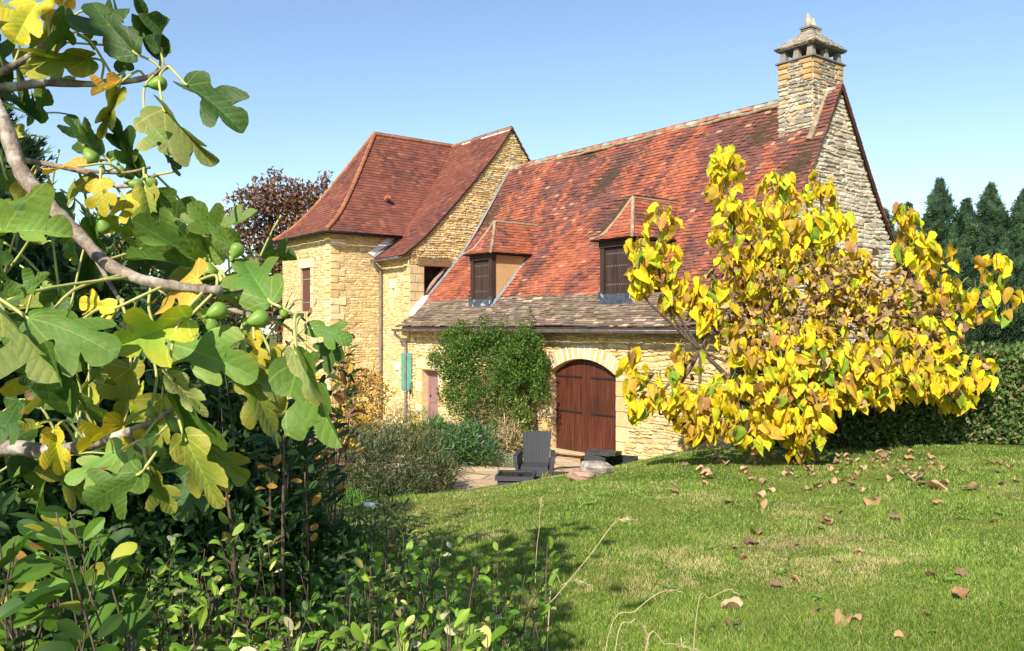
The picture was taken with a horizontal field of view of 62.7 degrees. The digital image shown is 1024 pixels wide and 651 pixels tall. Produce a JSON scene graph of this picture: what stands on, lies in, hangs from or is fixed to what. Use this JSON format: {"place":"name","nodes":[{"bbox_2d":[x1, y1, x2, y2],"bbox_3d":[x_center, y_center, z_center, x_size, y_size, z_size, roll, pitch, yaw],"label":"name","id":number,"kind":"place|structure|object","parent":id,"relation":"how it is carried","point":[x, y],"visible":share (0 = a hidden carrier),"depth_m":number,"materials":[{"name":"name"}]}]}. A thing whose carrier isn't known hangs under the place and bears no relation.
{"place":"outdoors","nodes":[
{"label":"outdoors","id":0,"kind":"place"},
{"bbox_2d":[279,420,582,494],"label":"terrace paving","id":1,"kind":"structure","parent":0,"point":[477,476],"depth_m":17.64,"materials":[{"name":"beige stone"}]},
{"bbox_2d":[329,345,395,460],"bbox_3d":[-3.345,1.760,18.524,1.448,2.715,2.130,0,0,9],"label":"autumn bush","id":2,"kind":"object","parent":1,"relation":"on","point":[365,417],"visible":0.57,"depth_m":18.76,"materials":[{"name":"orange plant"}]},
{"bbox_2d":[321,418,469,505],"bbox_3d":[-2.436,2.430,15.498,3.003,1.457,3.514,0,0,-38],"label":"rosemary bush","id":3,"kind":"object","parent":1,"relation":"on","point":[373,481],"visible":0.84,"depth_m":14.91,"materials":[{"name":"green plant"}]},
{"bbox_2d":[383,402,454,432],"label":"pink perennial","id":4,"kind":"object","parent":1,"relation":"on","point":[408,413],"visible":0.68,"depth_m":21.90,"materials":[{"name":"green plant"}]},
{"bbox_2d":[405,411,457,490],"bbox_3d":[-1.641,2.462,16.680,0.674,1.308,3.068,0,0,-17],"label":"yellow perennial","id":5,"kind":"object","parent":1,"relation":"on","point":[420,422],"visible":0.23,"depth_m":17.61,"materials":[{"name":"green plant"}]},
{"bbox_2d":[401,414,505,468],"bbox_3d":[-1.320,2.570,18.796,2.030,1.187,2.972,0,0,-38],"label":"lavender bush","id":6,"kind":"object","parent":1,"relation":"on","point":[478,445],"visible":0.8,"depth_m":18.21,"materials":[{"name":"green plant"}]},
{"bbox_2d":[426,306,553,444],"bbox_3d":[-0.521,1.283,20.913,3.711,3.547,1.804,0,0,27],"label":"climbing plant","id":7,"kind":"object","parent":1,"relation":"on","point":[505,351],"visible":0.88,"depth_m":20.69,"materials":[{"name":"green plant"}]},
{"bbox_2d":[486,414,525,459],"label":"dry perennial","id":8,"kind":"object","parent":1,"relation":"on","point":[509,445],"visible":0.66,"depth_m":19.25,"materials":[{"name":"beige plant"}]},
{"bbox_2d":[492,451,523,467],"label":"silver shrub","id":9,"kind":"object","parent":1,"relation":"on","point":[503,458],"visible":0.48,"depth_m":18.08,"materials":[{"name":"green plant"}]},
{"bbox_2d":[495,470,535,486],"bbox_3d":[0.072,2.844,15.090,0.680,0.380,0.680,0,0,6],"label":"rattan table","id":10,"kind":"object","parent":1,"relation":"on","point":[503,477],"visible":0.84,"depth_m":14.82,"materials":[{"name":"grey wicker"}]},
{"bbox_2d":[508,395,538,451],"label":"rambling rose","id":11,"kind":"object","parent":1,"relation":"on","point":[521,411],"visible":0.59,"depth_m":19.52,"materials":[{"name":"green plant"}]},
{"bbox_2d":[513,431,555,479],"bbox_3d":[0.449,2.537,15.928,0.800,1.000,0.795,0,0,6],"label":"rattan armchair","id":12,"kind":"object","parent":1,"relation":"on","point":[537,452],"visible":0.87,"depth_m":16.15,"materials":[{"name":"grey wicker"}]},
{"bbox_2d":[549,454,583,470],"bbox_3d":[1.166,2.864,17.690,0.821,0.367,0.160,0,0,-16],"label":"bench","id":13,"kind":"object","parent":1,"relation":"on","point":[581,458],"visible":0.29,"depth_m":17.65,"materials":[{"name":"brown wood"}]},
{"bbox_2d":[0,0,1023,333],"label":"sky","id":14,"kind":"structure","parent":0,"point":[935,88],"materials":[{"name":"blue"}]},
{"bbox_2d":[7,334,1023,650],"bbox_3d":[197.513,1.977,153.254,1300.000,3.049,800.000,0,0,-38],"label":"lawn","id":15,"kind":"structure","parent":0,"point":[865,454],"depth_m":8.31,"materials":[{"name":"green plant"}]},
{"bbox_2d":[0,92,79,519],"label":"conifer","id":16,"kind":"object","parent":15,"relation":"on","point":[29,148],"visible":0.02,"depth_m":9.51,"materials":[{"name":"green plant"}]},
{"bbox_2d":[0,505,156,650],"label":"toothed leaf shrub","id":17,"kind":"object","parent":15,"relation":"on","point":[57,628],"visible":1,"depth_m":1.69,"materials":[{"name":"green plant"}]},
{"bbox_2d":[0,232,207,644],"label":"evergreen shrub","id":18,"kind":"object","parent":15,"relation":"on","point":[40,257],"visible":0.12,"depth_m":4.26,"materials":[{"name":"green plant"}]},
{"bbox_2d":[47,204,247,333],"bbox_3d":[-3.321,0.547,7.442,2.013,3.341,1.528,0,0,2],"label":"feathery shrub","id":19,"kind":"object","parent":15,"relation":"on","point":[117,242],"visible":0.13,"depth_m":7.30,"materials":[{"name":"green plant"}]},
{"bbox_2d":[0,0,352,521],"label":"fig tree","id":20,"kind":"object","parent":15,"relation":"on","point":[52,346],"visible":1,"depth_m":1.59,"materials":[{"name":"green plant"}]},
{"bbox_2d":[124,268,241,331],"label":"tree","id":21,"kind":"object","parent":15,"relation":"on","point":[160,276],"visible":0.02,"depth_m":45.34,"materials":[{"name":"green plant"}]},
{"bbox_2d":[32,299,377,645],"bbox_3d":[-1.840,0.912,5.001,1.878,2.208,2.823,0,0,-38],"label":"ivy mound","id":22,"kind":"object","parent":15,"relation":"on","point":[148,529],"visible":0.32,"depth_m":4.29,"materials":[{"name":"green plant"}]},
{"bbox_2d":[179,327,349,650],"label":"narrow leaved shrub","id":23,"kind":"object","parent":15,"relation":"on","point":[315,449],"visible":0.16,"depth_m":4.64,"materials":[{"name":"green plant"}]},
{"bbox_2d":[218,432,321,650],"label":"slender sapling","id":24,"kind":"object","parent":15,"relation":"on","point":[271,477],"visible":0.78,"depth_m":4.13,"materials":[{"name":"green plant"}]},
{"bbox_2d":[213,166,333,354],"bbox_3d":[-11.379,-2.219,39.871,6.066,10.909,4.531,0,0,-14],"label":"copper tree","id":25,"kind":"object","parent":15,"relation":"on","point":[292,202],"visible":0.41,"depth_m":39.41,"materials":[{"name":"brown plant"}]},
{"bbox_2d":[218,299,367,601],"bbox_3d":[-2.010,0.996,6.976,1.551,2.433,2.453,0,0,-12],"label":"fading shrub","id":26,"kind":"object","parent":15,"relation":"on","point":[346,394],"visible":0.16,"depth_m":6.80,"materials":[{"name":"green plant"}]},
{"bbox_2d":[85,530,522,650],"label":"leaved shrub","id":27,"kind":"object","parent":15,"relation":"on","point":[234,644],"visible":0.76,"depth_m":2.32,"materials":[{"name":"green plant"}]},
{"bbox_2d":[124,523,513,650],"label":"pale shoots","id":28,"kind":"object","parent":15,"relation":"on","point":[482,631],"visible":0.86,"depth_m":2.15,"materials":[{"name":"green plant"}]},
{"bbox_2d":[336,488,369,505],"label":"weed clump","id":29,"kind":"object","parent":15,"relation":"on","point":[362,496],"visible":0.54,"depth_m":13.36,"materials":[{"name":"green plant"}]},
{"bbox_2d":[309,488,416,585],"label":"ground plants","id":30,"kind":"object","parent":15,"relation":"on","point":[389,523],"visible":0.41,"depth_m":7.17,"materials":[{"name":"green plant"}]},
{"bbox_2d":[364,502,378,507],"bbox_3d":[-1.878,2.422,11.300,0.247,0.106,0.166,0,0,1],"label":"white stone","id":31,"kind":"object","parent":15,"relation":"on","point":[368,504],"visible":0.41,"depth_m":11.24,"materials":[{"name":"stone"}]},
{"bbox_2d":[322,541,453,650],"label":"thin shrub","id":32,"kind":"object","parent":15,"relation":"on","point":[347,581],"visible":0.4,"depth_m":2.96,"materials":[{"name":"green plant"}]},
{"bbox_2d":[272,126,530,423],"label":"stone house","id":33,"kind":"structure","parent":15,"relation":"on","point":[378,234],"depth_m":27.43,"materials":[{"name":"stone"}]},
{"bbox_2d":[401,352,411,390],"bbox_3d":[-3.294,1.436,26.197,0.030,1.180,0.600,0,0,-38],"label":"green panel","id":34,"kind":"object","parent":33,"relation":"attached to","point":[409,369],"visible":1,"depth_m":26.11,"materials":[{"name":"paint"}]},
{"bbox_2d":[424,267,442,294],"bbox_3d":[-2.618,-1.007,27.014,0.960,1.790,0.070,0,0,-38],"label":"gable window","id":35,"kind":"structure","parent":33,"relation":"in","point":[430,273],"depth_m":26.97,"materials":[{"name":"glass"}]},
{"bbox_2d":[434,529,496,637],"bbox_3d":[-0.202,1.320,3.436,0.294,0.984,0.039,0,0,-17],"label":"grass stalk","id":36,"kind":"object","parent":15,"relation":"on","point":[493,539],"depth_m":3.43,"materials":[{"name":"plant"}]},
{"bbox_2d":[486,536,561,650],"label":"leafy shoot","id":37,"kind":"object","parent":15,"relation":"on","point":[540,614],"visible":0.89,"depth_m":2.58,"materials":[{"name":"green plant"}]},
{"bbox_2d":[533,496,543,650],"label":"grass stalk","id":38,"kind":"object","parent":15,"relation":"on","point":[540,500],"depth_m":4.61,"materials":[{"name":"plant"}]},
{"bbox_2d":[546,573,592,650],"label":"grass stalk","id":39,"kind":"object","parent":15,"relation":"on","point":[581,581],"depth_m":2.82,"materials":[{"name":"plant"}]},
{"bbox_2d":[518,515,641,650],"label":"grass stalk","id":40,"kind":"object","parent":15,"relation":"on","point":[626,518],"depth_m":2.94,"materials":[{"name":"plant"}]},
{"bbox_2d":[567,470,595,480],"bbox_3d":[1.077,2.316,12.944,0.435,0.200,0.366,0,0,27],"label":"pink stone","id":41,"kind":"object","parent":15,"relation":"on","point":[577,475],"visible":0.7,"depth_m":12.82,"materials":[{"name":"stone"}]},
{"bbox_2d":[579,460,613,474],"bbox_3d":[1.341,2.271,13.326,0.552,0.283,0.434,0,0,3],"label":"lichen rock","id":42,"kind":"object","parent":15,"relation":"on","point":[597,467],"visible":0.67,"depth_m":13.17,"materials":[{"name":"grey stone"}]},
{"bbox_2d":[584,447,637,465],"bbox_3d":[1.993,2.884,16.988,1.000,0.800,0.795,8,3,16],"label":"rock","id":43,"kind":"object","parent":15,"relation":"on","point":[613,457],"visible":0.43,"depth_m":17.01,"materials":[{"name":"grey stone"}]},
{"bbox_2d":[615,618,650,650],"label":"grass stalk","id":44,"kind":"object","parent":15,"relation":"on","point":[646,632],"depth_m":2.73,"materials":[{"name":"plant"}]},
{"bbox_2d":[605,587,684,650],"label":"grass stalk","id":45,"kind":"object","parent":15,"relation":"on","point":[669,590],"depth_m":2.92,"materials":[{"name":"plant"}]},
{"bbox_2d":[391,13,926,459],"label":"stone barn","id":46,"kind":"structure","parent":15,"relation":"on","point":[547,242],"depth_m":20.33,"materials":[{"name":"stone"}]},
{"bbox_2d":[428,370,437,421],"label":"side door","id":47,"kind":"structure","parent":46,"relation":"in","point":[432,375],"depth_m":25.55,"materials":[{"name":"paint"}]},
{"bbox_2d":[555,359,586,452],"bbox_3d":[1.418,1.923,20.460,0.096,2.228,1.173,0,0,-38],"label":"door leaf","id":48,"kind":"structure","parent":46,"relation":"in","point":[571,379],"depth_m":20.39,"materials":[{"name":"brown wood"}]},
{"bbox_2d":[587,360,615,449],"bbox_3d":[2.147,1.920,19.520,0.096,2.228,1.173,0,0,-38],"label":"door leaf","id":49,"kind":"structure","parent":46,"relation":"in","point":[601,382],"depth_m":19.61,"materials":[{"name":"brown wood"}]},
{"bbox_2d":[645,630,699,650],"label":"grass stalk","id":50,"kind":"object","parent":15,"relation":"on","point":[680,645],"depth_m":2.63,"materials":[{"name":"plant"}]},
{"bbox_2d":[699,468,709,475],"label":"fallen leaf","id":51,"kind":"object","parent":15,"relation":"on","point":[704,471],"visible":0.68,"depth_m":11.96,"materials":[{"name":"beige plant"}]},
{"bbox_2d":[701,470,712,476],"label":"fallen leaf","id":52,"kind":"object","parent":15,"relation":"on","point":[709,474],"visible":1,"depth_m":11.65,"materials":[{"name":"beige plant"}]},
{"bbox_2d":[710,454,718,459],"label":"fallen leaf","id":53,"kind":"object","parent":15,"relation":"on","point":[716,456],"visible":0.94,"depth_m":14.10,"materials":[{"name":"brown plant"}]},
{"bbox_2d":[693,588,738,650],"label":"grass stalk","id":54,"kind":"object","parent":15,"relation":"on","point":[708,597],"depth_m":3.60,"materials":[{"name":"plant"}]},
{"bbox_2d":[720,596,742,608],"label":"fallen leaf","id":55,"kind":"object","parent":15,"relation":"on","point":[735,602],"visible":0.89,"depth_m":5.58,"materials":[{"name":"beige plant"}]},
{"bbox_2d":[724,617,739,625],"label":"fallen leaf","id":56,"kind":"object","parent":15,"relation":"on","point":[728,620],"visible":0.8,"depth_m":5.24,"materials":[{"name":"brown plant"}]},
{"bbox_2d":[731,590,748,595],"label":"lawn weed","id":57,"kind":"object","parent":15,"relation":"on","point":[742,593],"visible":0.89,"depth_m":5.83,"materials":[{"name":"green plant"}]},
{"bbox_2d":[739,553,748,558],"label":"fallen leaf","id":58,"kind":"object","parent":15,"relation":"on","point":[742,556],"visible":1,"depth_m":6.78,"materials":[{"name":"brown plant"}]},
{"bbox_2d":[740,466,749,470],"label":"fallen leaf","id":59,"kind":"object","parent":15,"relation":"on","point":[743,468],"visible":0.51,"depth_m":12.18,"materials":[{"name":"brown plant"}]},
{"bbox_2d":[743,537,758,544],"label":"fallen leaf","id":60,"kind":"object","parent":15,"relation":"on","point":[747,540],"visible":0.92,"depth_m":7.52,"materials":[{"name":"brown plant"}]},
{"bbox_2d":[750,526,761,534],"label":"fallen leaf","id":61,"kind":"object","parent":15,"relation":"on","point":[755,532],"visible":0.8,"depth_m":7.97,"materials":[{"name":"brown plant"}]},
{"bbox_2d":[753,490,765,497],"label":"fallen leaf","id":62,"kind":"object","parent":15,"relation":"on","point":[762,493],"visible":0.75,"depth_m":9.88,"materials":[{"name":"beige plant"}]},
{"bbox_2d":[756,497,767,507],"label":"fallen leaf","id":63,"kind":"object","parent":15,"relation":"on","point":[764,502],"visible":0.89,"depth_m":9.27,"materials":[{"name":"plant"}]},
{"bbox_2d":[759,477,766,483],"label":"fallen leaf","id":64,"kind":"object","parent":15,"relation":"on","point":[762,480],"visible":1,"depth_m":11.16,"materials":[{"name":"brown plant"}]},
{"bbox_2d":[766,487,775,492],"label":"fallen leaf","id":65,"kind":"object","parent":15,"relation":"on","point":[772,489],"visible":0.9,"depth_m":10.36,"materials":[{"name":"beige plant"}]},
{"bbox_2d":[771,580,782,587],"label":"fallen leaf","id":66,"kind":"object","parent":15,"relation":"on","point":[776,583],"visible":1,"depth_m":6.01,"materials":[{"name":"brown plant"}]},
{"bbox_2d":[773,569,786,574],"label":"lawn weed","id":67,"kind":"object","parent":15,"relation":"on","point":[781,571],"visible":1,"depth_m":6.33,"materials":[{"name":"green plant"}]},
{"bbox_2d":[790,574,799,581],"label":"fallen leaf","id":68,"kind":"object","parent":15,"relation":"on","point":[795,577],"visible":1,"depth_m":6.13,"materials":[{"name":"brown plant"}]},
{"bbox_2d":[615,144,1023,464],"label":"yellow tree","id":69,"kind":"object","parent":15,"relation":"on","point":[872,370],"visible":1,"depth_m":13.13,"materials":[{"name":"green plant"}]},
{"bbox_2d":[810,594,831,602],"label":"lawn weed","id":70,"kind":"object","parent":15,"relation":"on","point":[816,597],"visible":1,"depth_m":5.65,"materials":[{"name":"green plant"}]},
{"bbox_2d":[817,515,832,524],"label":"fallen leaf","id":71,"kind":"object","parent":15,"relation":"on","point":[825,519],"visible":1,"depth_m":8.24,"materials":[{"name":"brown plant"}]},
{"bbox_2d":[834,609,851,627],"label":"fallen leaf","id":72,"kind":"object","parent":15,"relation":"on","point":[838,616],"visible":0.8,"depth_m":5.17,"materials":[{"name":"brown plant"}]},
{"bbox_2d":[851,614,861,619],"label":"fallen leaf","id":73,"kind":"object","parent":15,"relation":"on","point":[859,616],"visible":0.9,"depth_m":5.19,"materials":[{"name":"brown plant"}]},
{"bbox_2d":[853,547,864,553],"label":"fallen leaf","id":74,"kind":"object","parent":15,"relation":"on","point":[858,550],"visible":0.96,"depth_m":6.96,"materials":[{"name":"brown plant"}]},
{"bbox_2d":[864,494,880,504],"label":"fallen leaf","id":75,"kind":"object","parent":15,"relation":"on","point":[870,501],"visible":0.54,"depth_m":9.13,"materials":[{"name":"brown plant"}]},
{"bbox_2d":[734,340,1023,449],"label":"clipped hedge","id":76,"kind":"object","parent":15,"relation":"on","point":[997,415],"visible":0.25,"depth_m":14.44,"materials":[{"name":"green plant"}]},
{"bbox_2d":[878,452,886,456],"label":"fallen leaf","id":77,"kind":"object","parent":15,"relation":"on","point":[884,454],"visible":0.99,"depth_m":13.17,"materials":[{"name":"brown plant"}]},
{"bbox_2d":[889,513,902,519],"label":"fallen leaf","id":78,"kind":"object","parent":15,"relation":"on","point":[894,516],"visible":0.79,"depth_m":8.21,"materials":[{"name":"brown plant"}]},
{"bbox_2d":[894,630,905,640],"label":"fallen leaf","id":79,"kind":"object","parent":15,"relation":"on","point":[898,633],"visible":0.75,"depth_m":4.85,"materials":[{"name":"brown plant"}]},
{"bbox_2d":[903,455,914,459],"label":"fallen leaf","id":80,"kind":"object","parent":15,"relation":"on","point":[908,457],"visible":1,"depth_m":12.69,"materials":[{"name":"brown plant"}]},
{"bbox_2d":[883,207,935,287],"bbox_3d":[13.764,-0.584,30.886,4.477,7.656,4.703,0,0,-38],"label":"conifer","id":81,"kind":"object","parent":15,"relation":"on","point":[888,217],"visible":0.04,"depth_m":30.78,"materials":[{"name":"green plant"}]},
{"bbox_2d":[895,201,928,279],"bbox_3d":[15.107,-0.778,31.946,4.658,8.001,4.880,0,0,-10],"label":"conifer","id":82,"kind":"object","parent":15,"relation":"on","point":[908,204],"visible":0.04,"depth_m":31.89,"materials":[{"name":"green plant"}]},
{"bbox_2d":[907,473,924,480],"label":"fallen leaf","id":83,"kind":"object","parent":15,"relation":"on","point":[918,478],"visible":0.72,"depth_m":10.51,"materials":[{"name":"beige plant"}]},
{"bbox_2d":[918,466,928,470],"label":"fallen leaf","id":84,"kind":"object","parent":15,"relation":"on","point":[922,468],"visible":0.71,"depth_m":11.14,"materials":[{"name":"brown plant"}]},
{"bbox_2d":[921,628,937,636],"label":"lawn weed","id":85,"kind":"object","parent":15,"relation":"on","point":[931,631],"visible":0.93,"depth_m":4.84,"materials":[{"name":"green plant"}]},
{"bbox_2d":[925,570,939,575],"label":"fallen leaf","id":86,"kind":"object","parent":15,"relation":"on","point":[927,573],"visible":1,"depth_m":5.98,"materials":[{"name":"brown plant"}]},
{"bbox_2d":[926,480,947,489],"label":"fallen leaf","id":87,"kind":"object","parent":15,"relation":"on","point":[937,484],"visible":0.81,"depth_m":9.85,"materials":[{"name":"beige plant"}]},
{"bbox_2d":[933,499,942,503],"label":"fallen leaf","id":88,"kind":"object","parent":15,"relation":"on","point":[937,501],"visible":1,"depth_m":8.77,"materials":[{"name":"brown plant"}]},
{"bbox_2d":[940,479,949,483],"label":"fallen leaf","id":89,"kind":"object","parent":15,"relation":"on","point":[944,481],"visible":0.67,"depth_m":10.10,"materials":[{"name":"brown plant"}]},
{"bbox_2d":[943,575,958,581],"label":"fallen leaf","id":90,"kind":"object","parent":15,"relation":"on","point":[950,578],"visible":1,"depth_m":5.84,"materials":[{"name":"green plant"}]},
{"bbox_2d":[911,177,998,337],"bbox_3d":[15.759,-1.140,30.982,4.728,8.801,4.821,0,0,18],"label":"conifer","id":91,"kind":"object","parent":15,"relation":"on","point":[940,210],"visible":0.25,"depth_m":30.60,"materials":[{"name":"green plant"}]},
{"bbox_2d":[955,566,966,574],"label":"fallen leaf","id":92,"kind":"object","parent":15,"relation":"on","point":[958,570],"visible":1,"depth_m":5.98,"materials":[{"name":"brown plant"}]},
{"bbox_2d":[952,586,970,598],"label":"fallen leaf","id":93,"kind":"object","parent":15,"relation":"on","point":[962,593],"visible":1,"depth_m":5.43,"materials":[{"name":"brown plant"}]},
{"bbox_2d":[913,231,1023,356],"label":"conifer","id":94,"kind":"object","parent":15,"relation":"on","point":[962,254],"visible":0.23,"depth_m":27.33,"materials":[{"name":"green plant"}]},
{"bbox_2d":[956,197,983,235],"bbox_3d":[17.916,-0.879,32.962,4.691,8.498,5.054,0,0,-38],"label":"conifer","id":95,"kind":"object","parent":15,"relation":"on","point":[966,206],"visible":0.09,"depth_m":32.87,"materials":[{"name":"green plant"}]},
{"bbox_2d":[961,481,979,488],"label":"fallen leaf","id":96,"kind":"object","parent":15,"relation":"on","point":[973,485],"visible":1,"depth_m":9.60,"materials":[{"name":"brown plant"}]},
{"bbox_2d":[941,235,1023,359],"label":"conifer","id":97,"kind":"object","parent":15,"relation":"on","point":[1005,247],"visible":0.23,"depth_m":27.38,"materials":[{"name":"green plant"}]},
{"bbox_2d":[965,180,1023,339],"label":"conifer","id":98,"kind":"object","parent":15,"relation":"on","point":[992,221],"visible":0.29,"depth_m":30.58,"materials":[{"name":"green plant"}]},
{"bbox_2d":[987,598,1005,604],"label":"lawn weed","id":99,"kind":"object","parent":15,"relation":"on","point":[998,600],"visible":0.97,"depth_m":5.25,"materials":[{"name":"green plant"}]},
{"bbox_2d":[994,460,1003,464],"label":"fallen leaf","id":100,"kind":"object","parent":15,"relation":"on","point":[1000,462],"visible":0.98,"depth_m":11.55,"materials":[{"name":"brown plant"}]},
{"bbox_2d":[1009,188,1023,344],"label":"conifer","id":101,"kind":"object","parent":15,"relation":"on","point":[1018,208],"visible":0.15,"depth_m":31.76,"materials":[{"name":"green plant"}]}
]}

